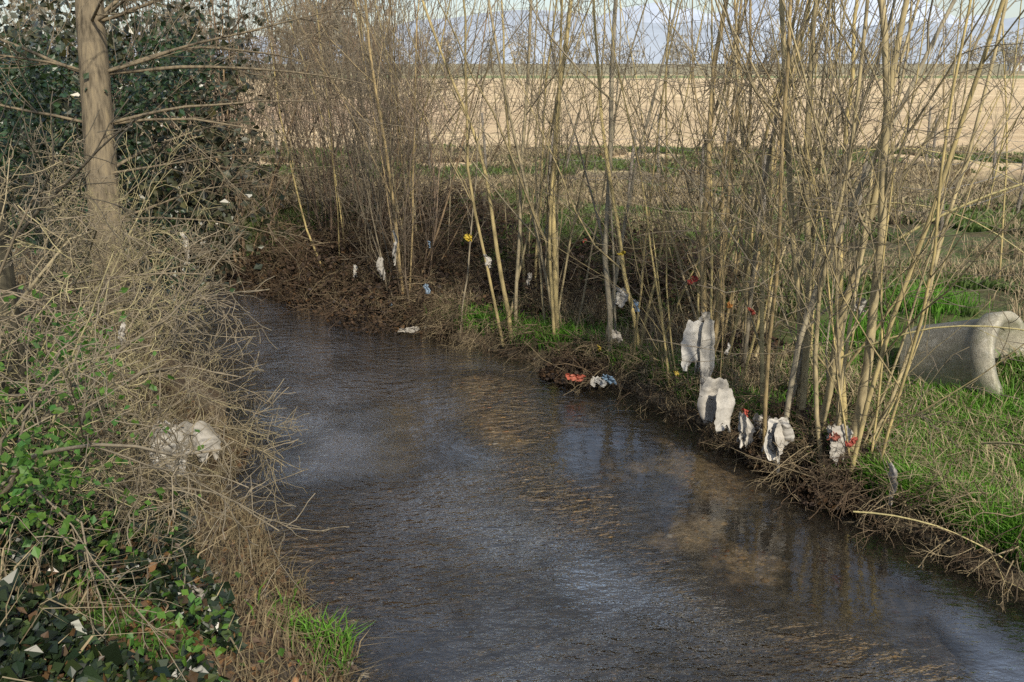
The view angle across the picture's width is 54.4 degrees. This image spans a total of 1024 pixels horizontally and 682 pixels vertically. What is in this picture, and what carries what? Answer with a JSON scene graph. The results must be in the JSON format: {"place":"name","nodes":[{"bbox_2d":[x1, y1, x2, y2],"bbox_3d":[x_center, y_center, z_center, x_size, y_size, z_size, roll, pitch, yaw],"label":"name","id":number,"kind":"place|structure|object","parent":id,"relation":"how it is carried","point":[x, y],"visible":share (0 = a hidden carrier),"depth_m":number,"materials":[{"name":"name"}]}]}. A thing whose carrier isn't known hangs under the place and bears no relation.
{"place":"outdoors","nodes":[
{"label":"outdoors","id":0,"kind":"place"},
{"bbox_2d":[0,250,284,681],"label":"green leaves","id":1,"kind":"object","parent":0,"point":[25,476],"visible":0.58,"depth_m":4.29,"materials":[{"name":"green plant"}]},
{"bbox_2d":[0,10,1023,63],"bbox_3d":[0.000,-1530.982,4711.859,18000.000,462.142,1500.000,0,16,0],"label":"hills","id":2,"kind":"structure","parent":0,"point":[656,30],"depth_m":4654.10,"materials":[{"name":"blue"}]},
{"bbox_2d":[0,0,1023,39],"label":"sky","id":3,"kind":"structure","parent":0,"point":[1014,10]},
{"bbox_2d":[10,64,1023,681],"bbox_3d":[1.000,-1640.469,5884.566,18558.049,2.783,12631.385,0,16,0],"label":"ground","id":4,"kind":"structure","parent":0,"point":[994,638],"depth_m":8.15,"materials":[{"name":"brown soil"}]},
{"bbox_2d":[15,321,214,681],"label":"leaf litter","id":5,"kind":"object","parent":4,"relation":"on","point":[171,648],"visible":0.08,"depth_m":4.68,"materials":[{"name":"brown plant"}]},
{"bbox_2d":[0,0,310,681],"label":"ivy","id":6,"kind":"object","parent":4,"relation":"on","point":[45,638],"visible":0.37,"depth_m":9.93,"materials":[{"name":"green plant"}]},
{"bbox_2d":[0,0,374,442],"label":"tree","id":7,"kind":"object","parent":4,"relation":"on","point":[96,98],"visible":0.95,"depth_m":9.31,"materials":[{"name":"brown plant"}]},
{"bbox_2d":[123,370,357,681],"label":"dry twigs","id":8,"kind":"object","parent":4,"relation":"on","point":[257,641],"visible":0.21,"depth_m":6.40,"materials":[{"name":"brown plant"}]},
{"bbox_2d":[124,357,397,681],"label":"margin grass stalks","id":9,"kind":"object","parent":4,"relation":"on","point":[264,618],"depth_m":6.57,"materials":[{"name":"beige plant"}]},
{"bbox_2d":[117,225,897,600],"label":"litter","id":10,"kind":"object","parent":4,"relation":"on","point":[717,399],"visible":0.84,"depth_m":9.15,"materials":[{"name":"white plastic"}]},
{"bbox_2d":[0,142,1023,681],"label":"dead grass tufts","id":11,"kind":"object","parent":4,"relation":"on","point":[918,174],"visible":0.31,"depth_m":11.85,"materials":[{"name":"beige plant"}]},
{"bbox_2d":[0,113,1023,681],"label":"thorny shrub","id":12,"kind":"object","parent":4,"relation":"on","point":[32,307],"visible":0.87,"depth_m":5.32,"materials":[{"name":"brown plant"}]},
{"bbox_2d":[0,0,1023,491],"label":"sapling thicket","id":13,"kind":"object","parent":4,"relation":"on","point":[396,116],"visible":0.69,"depth_m":10.34,"materials":[{"name":"brown plant"}]},
{"bbox_2d":[14,144,1023,681],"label":"grass","id":14,"kind":"structure","parent":4,"relation":"on","point":[976,404],"depth_m":10.83,"materials":[{"name":"green plant"}]},
{"bbox_2d":[21,0,1019,88],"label":"tree trunks","id":15,"kind":"object","parent":4,"relation":"on","point":[609,51],"visible":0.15,"depth_m":261.46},
{"bbox_2d":[0,0,1023,74],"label":"distant trees","id":16,"kind":"object","parent":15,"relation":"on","point":[13,5],"visible":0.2,"depth_m":254.56,"materials":[{"name":"brown plant"}]},
{"bbox_2d":[182,154,988,567],"bbox_3d":[0.488,-0.988,13.931,5.897,2.739,13.858,-13,20,-39],"label":"dead brush","id":17,"kind":"object","parent":4,"relation":"on","point":[474,282],"depth_m":14.21,"materials":[{"name":"brown plant"}]},
{"bbox_2d":[165,314,1023,681],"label":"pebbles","id":18,"kind":"object","parent":4,"relation":"on","point":[721,614],"visible":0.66,"depth_m":7.81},
{"bbox_2d":[271,107,1023,235],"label":"fence posts","id":19,"kind":"object","parent":4,"relation":"on","point":[1019,201],"visible":0.28,"depth_m":22.60,"materials":[{"name":"brown wood"}]},
{"bbox_2d":[348,275,1023,623],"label":"bank","id":20,"kind":"structure","parent":4,"relation":"on","point":[724,433],"depth_m":8.79,"materials":[{"name":"brown soil"}]},
{"bbox_2d":[851,346,1023,410],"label":"grass","id":21,"kind":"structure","parent":4,"relation":"on","point":[1010,361],"depth_m":9.33,"materials":[{"name":"green plant"}]},
{"bbox_2d":[898,311,1023,397],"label":"concrete pipe","id":22,"kind":"object","parent":4,"relation":"on","point":[978,356],"visible":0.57,"depth_m":9.31,"materials":[{"name":"grey concrete"}]},
{"bbox_2d":[77,269,1023,681],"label":"stream water","id":23,"kind":"structure","parent":0,"point":[347,439],"depth_m":9.65,"materials":[{"name":"grey liquid"}]},
{"bbox_2d":[251,0,1000,43],"bbox_3d":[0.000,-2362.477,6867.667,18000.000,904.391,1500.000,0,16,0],"label":"clouds","id":24,"kind":"structure","parent":0,"point":[653,9],"depth_m":7090.31,"materials":[{"name":"white"}]},
{"bbox_2d":[561,113,1023,211],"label":"fence wires","id":25,"kind":"object","parent":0,"point":[853,178],"visible":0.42,"depth_m":18.43,"materials":[{"name":"grey metal"}]},
{"bbox_2d":[1007,63,1023,70],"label":"farm house walls","id":26,"kind":"structure","parent":0,"point":[1016,68],"depth_m":361.15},
{"bbox_2d":[1007,56,1023,70],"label":"farm house roofs","id":27,"kind":"structure","parent":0,"point":[1020,68],"depth_m":360.94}
]}

